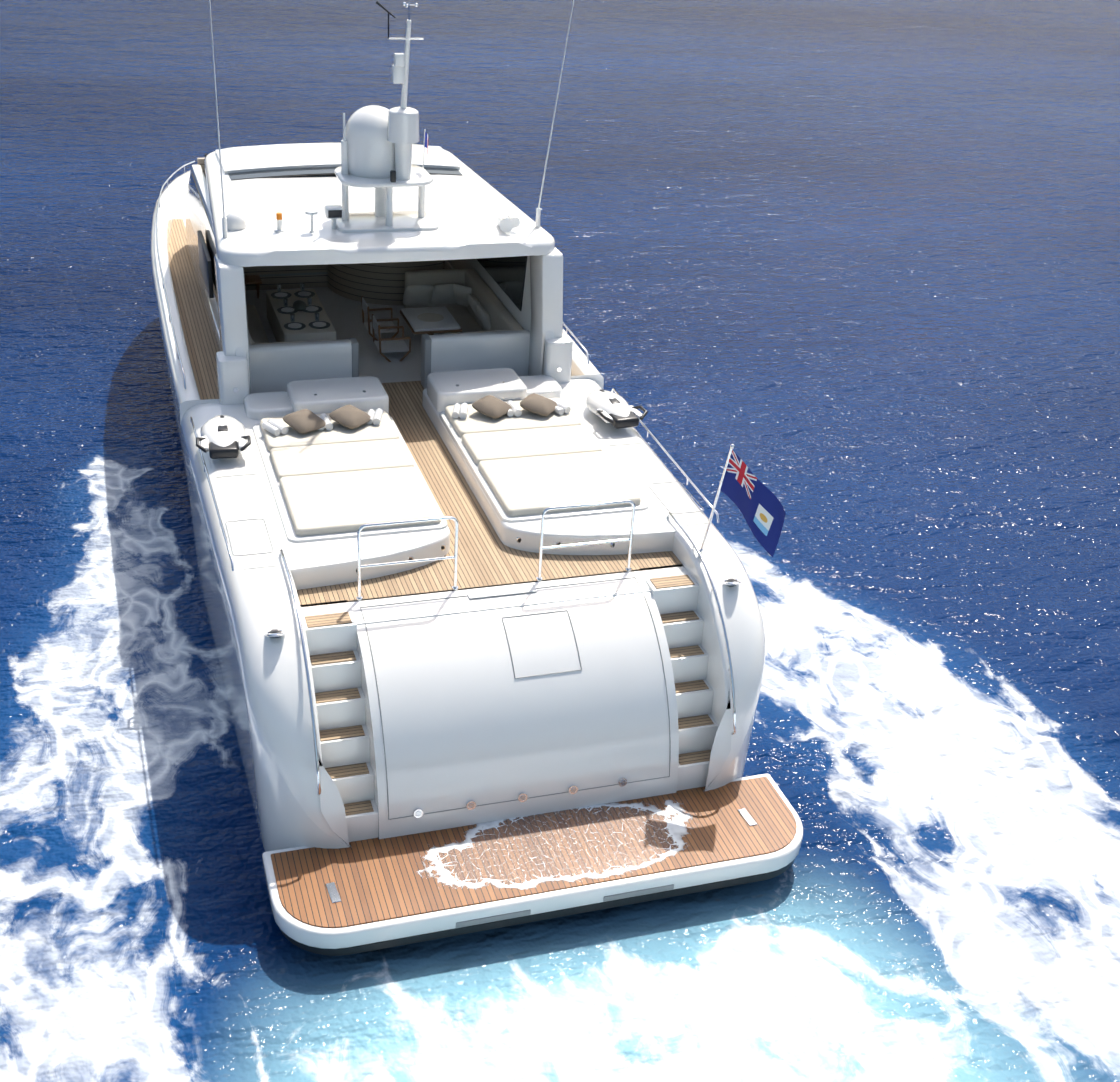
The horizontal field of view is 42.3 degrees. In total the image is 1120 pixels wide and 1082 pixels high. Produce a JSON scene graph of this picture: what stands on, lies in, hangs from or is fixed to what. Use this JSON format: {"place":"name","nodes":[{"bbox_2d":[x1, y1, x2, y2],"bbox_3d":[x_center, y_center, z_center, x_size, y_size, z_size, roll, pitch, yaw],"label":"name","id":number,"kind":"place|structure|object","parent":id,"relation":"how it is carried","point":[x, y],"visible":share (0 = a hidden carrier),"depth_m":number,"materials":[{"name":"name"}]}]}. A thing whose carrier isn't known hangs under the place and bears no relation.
{"place":"outdoors","nodes":[
{"label":"outdoors","id":0,"kind":"place"},
{"bbox_2d":[246,305,268,342],"bbox_3d":[-4.632,-2.992,21.531,0.560,0.130,2.830,-6,29,-17],"label":"sofa","id":1,"kind":"object","parent":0,"point":[256,330],"visible":0.21,"depth_m":21.85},
{"bbox_2d":[244,392,292,419],"bbox_3d":[-3.736,-1.756,18.733,0.670,0.140,0.620,-6,29,-17],"label":"sunbed backrest","id":2,"kind":"object","parent":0,"point":[259,406],"visible":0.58,"depth_m":18.56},
{"bbox_2d":[287,376,388,414],"bbox_3d":[-2.896,-1.856,18.874,1.230,0.280,0.800,-6,29,-17],"label":"backrest","id":3,"kind":"object","parent":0,"point":[333,394],"visible":0.83,"depth_m":18.67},
{"bbox_2d":[181,287,650,624],"bbox_3d":[-3.514,-2.814,23.760,5.456,2.130,19.200,-6,29,-17],"label":"hull","id":4,"kind":"object","parent":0,"point":[344,314],"visible":0.04,"depth_m":22.03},
{"bbox_2d":[452,314,482,332],"bbox_3d":[-1.257,-3.099,22.141,0.560,0.130,1.900,-6,29,-17],"label":"sofa seat side","id":5,"kind":"object","parent":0,"point":[467,322],"visible":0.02,"depth_m":22.52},
{"bbox_2d":[427,368,526,411],"bbox_3d":[-1.117,-2.033,19.422,1.230,0.280,0.800,-6,29,-17],"label":"backrest","id":6,"kind":"object","parent":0,"point":[443,391],"visible":0.92,"depth_m":19.20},
{"bbox_2d":[519,375,561,397],"bbox_3d":[-0.340,-2.094,19.779,0.670,0.140,0.620,-6,29,-17],"label":"sunbed backrest","id":7,"kind":"object","parent":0,"point":[546,386],"visible":0.58,"depth_m":19.67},
{"bbox_2d":[0,0,1119,1081],"bbox_3d":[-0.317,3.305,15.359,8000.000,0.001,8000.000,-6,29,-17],"label":"sea","id":8,"kind":"structure","parent":0,"point":[843,276],"depth_m":22.49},
{"bbox_2d":[151,170,765,851],"bbox_3d":[-3.412,-2.463,23.542,5.857,3.527,20.950,-6,29,-17],"label":"yacht hull","id":9,"kind":"object","parent":8,"relation":"on","point":[265,680],"visible":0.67,"depth_m":15.73,"materials":[{"name":"plastic"}]},
{"bbox_2d":[156,161,194,388],"bbox_3d":[-6.390,-4.854,23.903,0.597,0.317,11.655,-3,29,-12],"label":"bulwark rail","id":10,"kind":"object","parent":9,"relation":"on","point":[170,318],"visible":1,"depth_m":22.31,"materials":[{"name":"silver metal"}]},
{"bbox_2d":[169,219,218,399],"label":"side deck","id":11,"kind":"structure","parent":9,"relation":"on","point":[202,347],"depth_m":22.37,"materials":[{"name":"wood"}]},
{"bbox_2d":[190,417,233,570],"bbox_3d":[-4.019,-0.636,16.623,0.029,0.110,3.942,-6,30,-18],"label":"railing","id":12,"kind":"object","parent":9,"relation":"on","point":[216,506],"visible":0.92,"depth_m":16.16,"materials":[{"name":"silver metal"}]},
{"bbox_2d":[185,165,246,357],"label":"cabin side wall","id":13,"kind":"structure","parent":9,"relation":"on","point":[196,171],"depth_m":22.34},
{"bbox_2d":[187,174,217,304],"bbox_3d":[-5.377,-4.667,21.782,0.012,1.000,6.050,-6,29,-17],"label":"side glass","id":14,"kind":"object","parent":13,"relation":"attached to","point":[197,214],"visible":0.57,"depth_m":21.71,"materials":[{"name":"black"}]},
{"bbox_2d":[197,230,213,297],"bbox_3d":[-5.154,-4.033,21.045,0.060,0.550,1.500,-6,29,-17],"label":"side window","id":15,"kind":"object","parent":13,"relation":"attached to","point":[205,263],"visible":1,"depth_m":20.74,"materials":[{"name":"black glass"}]},
{"bbox_2d":[214,253,250,393],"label":"pillar","id":16,"kind":"structure","parent":13,"relation":"attached to","point":[231,299],"depth_m":18.55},
{"bbox_2d":[204,143,554,266],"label":"roof","id":17,"kind":"structure","parent":13,"relation":"on","point":[467,208],"depth_m":19.63,"materials":[{"name":"plastic"}]},
{"bbox_2d":[209,0,227,237],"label":"whip aerial","id":18,"kind":"object","parent":17,"relation":"on","point":[224,227],"visible":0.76,"depth_m":18.45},
{"bbox_2d":[226,211,246,230],"bbox_3d":[-4.303,-4.205,19.217,0.300,0.330,0.300,-6,29,-17],"label":"dome antenna","id":19,"kind":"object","parent":17,"relation":"on","point":[236,221],"depth_m":19.10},
{"bbox_2d":[324,205,343,228],"bbox_3d":[-2.985,-4.267,19.115,0.240,0.305,0.211,-6,29,-17],"label":"floodlight","id":20,"kind":"object","parent":17,"relation":"on","point":[333,213],"visible":1,"depth_m":19.01,"materials":[{"name":"white plastic"}]},
{"bbox_2d":[215,143,459,173],"bbox_3d":[-3.471,-5.980,22.597,3.600,0.134,1.330,-6,29,-17],"label":"sunroof","id":21,"kind":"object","parent":17,"relation":"on","point":[248,159],"depth_m":22.41,"materials":[{"name":"plastic"}]},
{"bbox_2d":[228,167,462,180],"bbox_3d":[-3.215,-5.571,21.897,3.500,0.092,0.370,-6,29,-17],"label":"sun roof slot","id":22,"kind":"object","parent":17,"relation":"in","point":[298,172],"visible":0.5,"depth_m":21.63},
{"bbox_2d":[334,1,438,232],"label":"radar mast","id":23,"kind":"object","parent":17,"relation":"on","point":[377,141],"visible":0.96,"depth_m":18.94,"materials":[{"name":"white plastic"}]},
{"bbox_2d":[497,215,519,232],"bbox_3d":[-0.731,-4.354,19.731,0.325,0.230,0.470,-6,29,-17],"label":"antenna dome","id":24,"kind":"object","parent":17,"relation":"on","point":[508,224],"visible":1,"depth_m":19.54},
{"bbox_2d":[535,0,573,227],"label":"whip aerial","id":25,"kind":"object","parent":17,"relation":"on","point":[538,216],"visible":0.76,"depth_m":19.72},
{"bbox_2d":[196,415,250,458],"bbox_3d":[-4.096,-1.302,17.606,0.639,0.256,1.120,-3,29,-13],"label":"sea scooter","id":26,"kind":"object","parent":9,"relation":"on","point":[223,436],"visible":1,"depth_m":17.33,"materials":[{"name":"white plastic"}]},
{"bbox_2d":[243,264,326,274],"bbox_3d":[-4.700,-4.468,23.663,1.800,0.220,0.012,-6,29,-17],"label":"drawer","id":27,"kind":"object","parent":9,"relation":"on","point":[262,270],"visible":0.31,"depth_m":23.73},
{"bbox_2d":[245,274,327,290],"bbox_3d":[-4.715,-4.239,23.786,1.800,0.220,0.012,-6,29,-17],"label":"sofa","id":28,"kind":"object","parent":9,"relation":"on","point":[295,281],"visible":0.6,"depth_m":23.87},
{"bbox_2d":[279,549,320,794],"bbox_3d":[-2.654,1.288,14.755,0.034,1.558,2.350,-6,29,-17],"label":"handrail","id":29,"kind":"object","parent":9,"relation":"attached to","point":[281,553],"visible":1,"depth_m":14.14,"materials":[{"name":"silver metal"}]},
{"bbox_2d":[266,289,335,341],"bbox_3d":[-3.920,-3.273,21.857,0.760,0.440,2.000,-6,29,-17],"label":"dining table","id":30,"kind":"object","parent":9,"relation":"on","point":[277,321],"visible":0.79,"depth_m":21.47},
{"bbox_2d":[301,600,356,655],"bbox_3d":[-2.451,1.621,15.310,0.540,1.970,0.510,-6,29,-17],"label":"step","id":31,"kind":"object","parent":9,"relation":"on","point":[332,639],"visible":0.1,"depth_m":14.74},
{"bbox_2d":[305,612,351,627],"bbox_3d":[-2.360,0.802,14.751,0.450,0.012,0.220,-6,29,-17],"label":"tread","id":32,"kind":"object","parent":31,"relation":"on","point":[328,619],"visible":1,"depth_m":14.74,"materials":[{"name":"brown wood"}]},
{"bbox_2d":[310,650,360,692],"bbox_3d":[-2.426,1.810,15.291,0.540,1.658,0.730,-6,29,-17],"label":"step","id":33,"kind":"object","parent":9,"relation":"on","point":[336,676],"visible":0.06,"depth_m":14.67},
{"bbox_2d":[310,651,355,665],"bbox_3d":[-2.305,1.188,14.698,0.450,0.012,0.180,-6,29,-17],"label":"tread","id":34,"kind":"object","parent":33,"relation":"on","point":[329,658],"visible":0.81,"depth_m":14.69,"materials":[{"name":"brown wood"}]},
{"bbox_2d":[316,687,364,730],"bbox_3d":[-2.402,1.998,15.273,0.540,1.347,0.950,-6,29,-17],"label":"step","id":35,"kind":"object","parent":9,"relation":"on","point":[341,714],"visible":0.08,"depth_m":14.64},
{"bbox_2d":[315,688,360,702],"bbox_3d":[-2.256,1.565,14.661,0.450,0.012,0.180,-6,29,-17],"label":"tread","id":36,"kind":"object","parent":35,"relation":"on","point":[336,695],"visible":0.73,"depth_m":14.65,"materials":[{"name":"brown wood"}]},
{"bbox_2d":[320,725,369,767],"bbox_3d":[-2.377,2.186,15.254,0.540,1.035,1.170,-6,29,-17],"label":"step","id":37,"kind":"object","parent":9,"relation":"on","point":[345,751],"visible":0.23,"depth_m":14.60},
{"bbox_2d":[319,725,364,740],"bbox_3d":[-2.208,1.941,14.624,0.450,0.012,0.180,-6,29,-17],"label":"tread","id":38,"kind":"object","parent":37,"relation":"on","point":[341,733],"visible":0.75,"depth_m":14.62,"materials":[{"name":"brown wood"}]},
{"bbox_2d":[252,416,447,542],"bbox_3d":[-2.559,-0.803,17.199,1.790,0.055,3.210,-6,29,-17],"label":"sunbed base","id":39,"kind":"object","parent":9,"relation":"on","point":[286,521],"visible":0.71,"depth_m":16.13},
{"bbox_2d":[261,419,287,435],"bbox_3d":[-3.521,-1.400,17.857,0.190,0.100,0.320,-22,37,-39],"label":"towel","id":40,"kind":"object","parent":39,"relation":"on","point":[274,427],"visible":1,"depth_m":17.80,"materials":[{"name":"white fabric"}]},
{"bbox_2d":[283,409,325,433],"bbox_3d":[-3.168,-1.483,17.950,0.433,0.190,0.439,24,34,33],"label":"pillow","id":41,"kind":"object","parent":39,"relation":"on","point":[303,421],"visible":0.98,"depth_m":17.85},
{"bbox_2d":[260,410,399,451],"bbox_3d":[-2.881,-1.364,18.112,1.620,0.130,0.928,-6,29,-17],"label":"sun pad cushion","id":42,"kind":"object","parent":39,"relation":"on","point":[385,429],"visible":0.54,"depth_m":17.89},
{"bbox_2d":[270,439,414,480],"bbox_3d":[-2.616,-0.959,17.384,1.620,0.130,0.803,-6,29,-17],"label":"sun pad cushion","id":43,"kind":"object","parent":39,"relation":"on","point":[335,458],"visible":0.81,"depth_m":17.31,"materials":[{"name":"fabric"}]},
{"bbox_2d":[329,404,370,428],"bbox_3d":[-2.629,-1.557,18.154,0.433,0.190,0.439,17,31,24],"label":"pillow","id":44,"kind":"object","parent":39,"relation":"on","point":[349,416],"visible":0.96,"depth_m":18.04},
{"bbox_2d":[279,467,440,536],"bbox_3d":[-2.285,-0.453,16.475,1.620,0.130,1.365,-6,29,-17],"label":"sun pad cushion","id":45,"kind":"object","parent":39,"relation":"on","point":[334,503],"visible":0.79,"depth_m":16.35,"materials":[{"name":"fabric"}]},
{"bbox_2d":[367,408,382,425],"bbox_3d":[-2.349,-1.572,18.323,0.190,0.100,0.320,3,28,-1],"label":"towel","id":46,"kind":"object","parent":39,"relation":"on","point":[376,416],"visible":0.88,"depth_m":18.25,"materials":[{"name":"white fabric"}]},
{"bbox_2d":[346,800,377,841],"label":"step","id":47,"kind":"object","parent":9,"relation":"on","point":[362,826],"visible":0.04,"depth_m":14.55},
{"bbox_2d":[332,762,373,803],"bbox_3d":[-2.353,2.374,15.236,0.540,0.723,1.390,-6,29,-17],"label":"step","id":48,"kind":"object","parent":47,"relation":"on","point":[355,788],"visible":0.08,"depth_m":14.58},
{"bbox_2d":[325,763,368,778],"bbox_3d":[-2.159,2.318,14.587,0.450,0.012,0.180,-6,29,-17],"label":"tread","id":49,"kind":"object","parent":48,"relation":"on","point":[347,770],"visible":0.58,"depth_m":14.59,"materials":[{"name":"brown wood"}]},
{"bbox_2d":[344,800,373,815],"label":"tread","id":50,"kind":"object","parent":47,"relation":"on","point":[358,807],"visible":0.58,"depth_m":14.56,"materials":[{"name":"brown wood"}]},
{"bbox_2d":[297,381,682,606],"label":"teak deck","id":51,"kind":"structure","parent":9,"relation":"on","point":[487,556],"depth_m":16.22,"materials":[{"name":"wood"}]},
{"bbox_2d":[216,351,248,404],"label":"side pillar","id":52,"kind":"structure","parent":51,"relation":"on","point":[232,372],"depth_m":18.70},
{"bbox_2d":[249,339,351,393],"bbox_3d":[-3.565,-2.191,19.826,1.520,1.080,0.200,-6,29,-17],"label":"sofa backrest","id":53,"kind":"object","parent":51,"relation":"on","point":[276,367],"depth_m":19.61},
{"bbox_2d":[349,338,358,376],"bbox_3d":[-2.853,-2.266,20.049,0.100,1.084,0.250,-6,29,-17],"label":"wall end cap","id":54,"kind":"object","parent":53,"relation":"attached to","point":[355,357],"visible":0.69,"depth_m":19.81,"materials":[{"name":"grey"}]},
{"bbox_2d":[356,516,458,600],"bbox_3d":[-1.584,0.172,15.101,1.106,0.879,0.080,-6,29,-17],"label":"safety railing","id":55,"kind":"object","parent":51,"relation":"on","point":[359,597],"visible":0.98,"depth_m":15.03,"materials":[{"name":"silver metal"}]},
{"bbox_2d":[542,333,572,382],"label":"side pillar","id":56,"kind":"structure","parent":51,"relation":"on","point":[557,353],"depth_m":19.99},
{"bbox_2d":[536,500,634,581],"bbox_3d":[0.290,-0.014,15.678,1.106,0.879,0.080,-6,29,-17],"label":"safety railing","id":57,"kind":"object","parent":51,"relation":"on","point":[539,578],"visible":0.96,"depth_m":15.61,"materials":[{"name":"silver metal"}]},
{"bbox_2d":[447,256,554,374],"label":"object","id":58,"kind":"object","parent":9,"relation":"on","point":[522,317],"visible":0.04,"depth_m":21.30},
{"bbox_2d":[477,256,527,310],"bbox_3d":[-1.133,-4.670,22.302,0.012,1.000,4.350,-6,29,-17],"label":"side glass","id":59,"kind":"object","parent":58,"relation":"attached to","point":[507,274],"visible":0.21,"depth_m":21.24,"materials":[{"name":"black"}]},
{"bbox_2d":[528,247,562,375],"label":"pillar","id":60,"kind":"structure","parent":58,"relation":"attached to","point":[546,280],"depth_m":19.88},
{"bbox_2d":[348,570,678,838],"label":"transom door","id":61,"kind":"structure","parent":9,"relation":"attached to","point":[467,716],"depth_m":14.97,"materials":[{"name":"plastic"}]},
{"bbox_2d":[466,584,536,598],"bbox_3d":[-0.624,0.537,15.460,0.750,0.010,0.160,-6,29,-17],"label":"door sill","id":62,"kind":"structure","parent":61,"relation":"attached to","point":[498,591],"depth_m":15.45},
{"bbox_2d":[360,577,670,819],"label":"garage door seam","id":63,"kind":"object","parent":61,"relation":"attached to","point":[517,799],"depth_m":15.11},
{"bbox_2d":[502,610,581,678],"bbox_3d":[-0.191,1.072,15.117,0.730,0.398,0.572,-6,29,-17],"label":"hatch outline","id":64,"kind":"object","parent":61,"relation":"on","point":[541,674],"visible":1,"depth_m":15.07,"materials":[{"name":"grey"}]},
{"bbox_2d":[280,859,794,955],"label":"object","id":65,"kind":"structure","parent":9,"relation":"attached to","point":[529,918],"depth_m":14.14,"materials":[{"name":"black plastic"}]},
{"bbox_2d":[262,774,802,948],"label":"platform body","id":66,"kind":"structure","parent":65,"relation":"on","point":[289,925],"depth_m":14.08,"materials":[{"name":"plastic"}]},
{"bbox_2d":[456,910,530,927],"bbox_3d":[-0.648,3.632,13.980,0.750,0.070,0.060,-6,29,-17],"label":"panel","id":67,"kind":"object","parent":66,"relation":"on","point":[493,918],"visible":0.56,"depth_m":13.95,"materials":[{"name":"grey"}]},
{"bbox_2d":[271,777,796,927],"bbox_3d":[-0.122,3.129,14.669,5.410,0.020,1.185,-6,29,-17],"label":"swim platform","id":68,"kind":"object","parent":66,"relation":"on","point":[375,879],"visible":0.96,"depth_m":14.56,"materials":[{"name":"wood"}]},
{"bbox_2d":[325,882,340,902],"bbox_3d":[-2.178,3.380,13.919,0.090,0.012,0.280,-8,30,-21],"label":"deck cleat","id":69,"kind":"object","parent":68,"relation":"on","point":[333,892],"visible":1,"depth_m":13.91,"materials":[{"name":"silver metal"}]},
{"bbox_2d":[416,799,701,889],"bbox_3d":[-0.022,3.111,14.680,4.000,0.001,1.130,-6,29,-17],"label":"water foam","id":70,"kind":"object","parent":68,"relation":"on","point":[675,826],"visible":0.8,"depth_m":14.65,"materials":[{"name":"white"}]},
{"bbox_2d":[603,884,673,901],"bbox_3d":[0.779,3.490,14.420,0.750,0.070,0.060,-6,29,-17],"label":"panel","id":71,"kind":"object","parent":66,"relation":"on","point":[638,893],"visible":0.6,"depth_m":14.39,"materials":[{"name":"grey"}]},
{"bbox_2d":[440,403,648,522],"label":"sunbed base trim","id":72,"kind":"structure","parent":9,"relation":"on","point":[487,490],"depth_m":16.86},
{"bbox_2d":[452,403,467,418],"bbox_3d":[-1.284,-1.678,18.651,0.190,0.100,0.320,3,28,-1],"label":"towel","id":73,"kind":"object","parent":72,"relation":"on","point":[461,411],"visible":1,"depth_m":18.56,"materials":[{"name":"white fabric"}]},
{"bbox_2d":[472,395,511,418],"bbox_3d":[-0.878,-1.731,18.693,0.433,0.190,0.439,17,31,24],"label":"pillow","id":74,"kind":"object","parent":72,"relation":"on","point":[491,406],"visible":0.94,"depth_m":18.58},
{"bbox_2d":[445,398,580,437],"bbox_3d":[-0.616,-1.589,18.809,1.620,0.130,0.928,-6,29,-17],"label":"sun pad cushion","id":75,"kind":"object","parent":72,"relation":"on","point":[474,421],"visible":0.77,"depth_m":18.58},
{"bbox_2d":[462,425,601,465],"bbox_3d":[-0.352,-1.184,18.082,1.620,0.130,0.803,-6,29,-17],"label":"sun pad cushion","id":76,"kind":"object","parent":72,"relation":"on","point":[496,445],"visible":0.83,"depth_m":18.00,"materials":[{"name":"fabric"}]},
{"bbox_2d":[520,393,556,416],"bbox_3d":[-0.276,-1.771,18.841,0.433,0.190,0.439,12,29,15],"label":"pillow","id":77,"kind":"object","parent":72,"relation":"on","point":[537,404],"visible":0.96,"depth_m":18.71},
{"bbox_2d":[478,451,640,516],"bbox_3d":[-0.021,-0.678,17.172,1.620,0.130,1.365,-6,29,-17],"label":"sun pad cushion","id":78,"kind":"object","parent":72,"relation":"on","point":[527,486],"visible":0.9,"depth_m":17.05,"materials":[{"name":"fabric"}]},
{"bbox_2d":[586,389,647,428],"bbox_3d":[0.661,-1.776,19.071,0.639,0.256,1.120,-8,30,-21],"label":"sea scooter","id":79,"kind":"object","parent":9,"relation":"on","point":[615,410],"visible":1,"depth_m":18.83,"materials":[{"name":"white plastic"}]},
{"bbox_2d":[611,388,719,522],"bbox_3d":[1.267,-1.162,18.252,0.029,0.110,3.942,-5,29,-16],"label":"railing","id":80,"kind":"object","parent":9,"relation":"on","point":[675,463],"visible":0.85,"depth_m":17.69,"materials":[{"name":"silver metal"}]},
{"bbox_2d":[640,564,698,613],"bbox_3d":[1.136,1.264,16.415,0.540,1.970,0.510,-6,29,-17],"label":"step","id":81,"kind":"object","parent":9,"relation":"on","point":[676,599],"visible":0.31,"depth_m":15.84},
{"bbox_2d":[650,575,694,588],"bbox_3d":[1.227,0.445,15.856,0.450,0.012,0.220,-6,29,-17],"label":"tread","id":82,"kind":"object","parent":81,"relation":"on","point":[672,581],"visible":0.98,"depth_m":15.84,"materials":[{"name":"brown wood"}]},
{"bbox_2d":[677,761,709,790],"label":"step","id":83,"kind":"object","parent":9,"relation":"on","point":[693,775],"visible":0.02,"depth_m":15.60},
{"bbox_2d":[663,610,703,648],"bbox_3d":[1.161,1.453,16.396,0.540,1.658,0.730,-6,29,-17],"label":"step","id":84,"kind":"object","parent":83,"relation":"on","point":[684,633],"visible":0.1,"depth_m":15.79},
{"bbox_2d":[660,611,698,623],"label":"tread","id":85,"kind":"object","parent":84,"relation":"on","point":[678,616],"visible":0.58,"depth_m":15.79,"materials":[{"name":"brown wood"}]},
{"bbox_2d":[671,645,708,682],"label":"step","id":86,"kind":"object","parent":83,"relation":"on","point":[689,668],"visible":0.06,"depth_m":15.75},
{"bbox_2d":[669,645,703,657],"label":"tread","id":87,"kind":"object","parent":86,"relation":"on","point":[685,651],"visible":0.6,"depth_m":15.77,"materials":[{"name":"brown wood"}]},
{"bbox_2d":[676,679,713,717],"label":"step","id":88,"kind":"object","parent":83,"relation":"on","point":[694,703],"visible":0.1,"depth_m":15.71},
{"bbox_2d":[675,680,708,692],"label":"tread","id":89,"kind":"object","parent":88,"relation":"on","point":[689,686],"visible":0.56,"depth_m":15.73,"materials":[{"name":"brown wood"}]},
{"bbox_2d":[679,749,711,764],"bbox_3d":[1.477,2.337,15.655,0.450,0.012,0.180,-6,29,-17],"label":"tread","id":90,"kind":"object","parent":83,"relation":"on","point":[694,757],"visible":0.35,"depth_m":15.64,"materials":[{"name":"brown wood"}]},
{"bbox_2d":[678,714,717,753],"bbox_3d":[1.234,2.018,16.341,0.540,0.723,1.390,-6,29,-17],"label":"step","id":91,"kind":"object","parent":83,"relation":"on","point":[696,739],"visible":0.1,"depth_m":15.67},
{"bbox_2d":[678,714,713,728],"bbox_3d":[1.428,1.961,15.692,0.450,0.012,0.180,-6,29,-17],"label":"tread","id":92,"kind":"object","parent":91,"relation":"on","point":[694,721],"visible":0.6,"depth_m":15.69,"materials":[{"name":"brown wood"}]},
{"bbox_2d":[666,512,735,734],"bbox_3d":[1.551,0.869,16.050,0.034,1.558,2.350,-6,29,-17],"label":"handrail","id":93,"kind":"object","parent":9,"relation":"attached to","point":[713,589],"visible":0.98,"depth_m":15.47,"materials":[{"name":"silver metal"}]},
{"bbox_3d":[-3.177,-3.010,22.603,4.200,0.040,5.150,-6,29,-17],"label":"cockpit","id":94,"kind":"object","parent":9,"relation":"on","visible":0},
{"bbox_2d":[361,296,398,340],"bbox_3d":[-2.748,-3.241,22.120,0.486,0.890,0.516,-6,29,-17],"label":"director chair","id":95,"kind":"object","parent":94,"relation":"on","point":[382,323],"visible":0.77,"depth_m":21.99,"materials":[{"name":"brown wood"}]},
{"bbox_2d":[327,260,442,305],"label":"curved wall","id":96,"kind":"structure","parent":94,"relation":"on","point":[379,283],"depth_m":23.38,"materials":[{"name":"wood"}]},
{"bbox_2d":[372,314,410,361],"bbox_3d":[-2.499,-2.862,21.437,0.486,0.890,0.516,-6,29,-17],"label":"director chair","id":97,"kind":"object","parent":94,"relation":"on","point":[384,345],"visible":0.83,"depth_m":21.32,"materials":[{"name":"fabric"}]},
{"bbox_2d":[401,306,460,331],"bbox_3d":[-1.954,-3.355,21.865,0.700,0.040,0.950,-6,29,-17],"label":"table top","id":98,"kind":"object","parent":94,"relation":"on","point":[448,322],"visible":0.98,"depth_m":21.74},
{"bbox_2d":[429,330,529,375],"bbox_3d":[-1.167,-2.429,20.565,1.520,1.080,0.200,-6,29,-17],"label":"sofa backrest","id":99,"kind":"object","parent":94,"relation":"on","point":[478,350],"depth_m":20.34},
{"bbox_2d":[421,334,431,388],"bbox_3d":[-1.882,-2.362,20.348,0.100,1.084,0.250,-6,29,-17],"label":"wall end cap","id":100,"kind":"object","parent":99,"relation":"attached to","point":[426,340],"visible":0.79,"depth_m":20.16,"materials":[{"name":"grey"}]},
{"bbox_3d":[-1.262,-2.889,22.226,0.600,0.320,3.050,-6,29,-17],"label":"starboard sofa","id":101,"kind":"object","parent":94,"relation":"on","visible":0},
{"bbox_2d":[403,285,433,305],"bbox_3d":[-2.237,-3.876,22.853,0.480,0.416,0.269,-6,29,-17],"label":"sofa cushion","id":102,"kind":"object","parent":101,"relation":"on","point":[415,295],"visible":0.94,"depth_m":22.76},
{"bbox_2d":[404,268,467,307],"bbox_3d":[-1.945,-4.019,23.071,1.070,0.600,0.180,-6,29,-17],"label":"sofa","id":103,"kind":"object","parent":101,"relation":"on","point":[433,278],"visible":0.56,"depth_m":22.91,"materials":[{"name":"fabric"}]},
{"bbox_2d":[431,283,459,304],"bbox_3d":[-1.809,-3.919,22.985,0.480,0.416,0.269,-6,29,-17],"label":"sofa cushion","id":104,"kind":"object","parent":101,"relation":"on","point":[443,293],"visible":0.75,"depth_m":22.88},
{"bbox_2d":[453,284,471,306],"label":"sofa cushion","id":105,"kind":"object","parent":101,"relation":"on","point":[461,292],"visible":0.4,"depth_m":22.82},
{"bbox_2d":[476,305,490,330],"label":"sofa cushion","id":106,"kind":"object","parent":101,"relation":"on","point":[483,314],"visible":0.62,"depth_m":21.81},
{"bbox_2d":[465,269,523,330],"bbox_3d":[-1.033,-3.422,22.060,0.200,0.600,2.930,-6,29,-17],"label":"sofa back","id":107,"kind":"object","parent":101,"relation":"on","point":[501,315],"visible":0.52,"depth_m":21.90,"materials":[{"name":"fabric"}]},
{"bbox_2d":[697,444,734,557],"bbox_3d":[1.667,-0.412,15.520,0.060,1.499,0.358,-16,34,-32],"label":"ensign staff","id":108,"kind":"object","parent":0,"point":[701,549],"visible":0.96,"depth_m":15.50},
{"bbox_2d":[721,450,785,557],"bbox_3d":[2.010,-0.381,15.214,0.093,1.099,0.800,-35,46,-49],"label":"ensign","id":109,"kind":"object","parent":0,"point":[750,495],"visible":1,"depth_m":15.18,"materials":[{"name":"blue fabric"}]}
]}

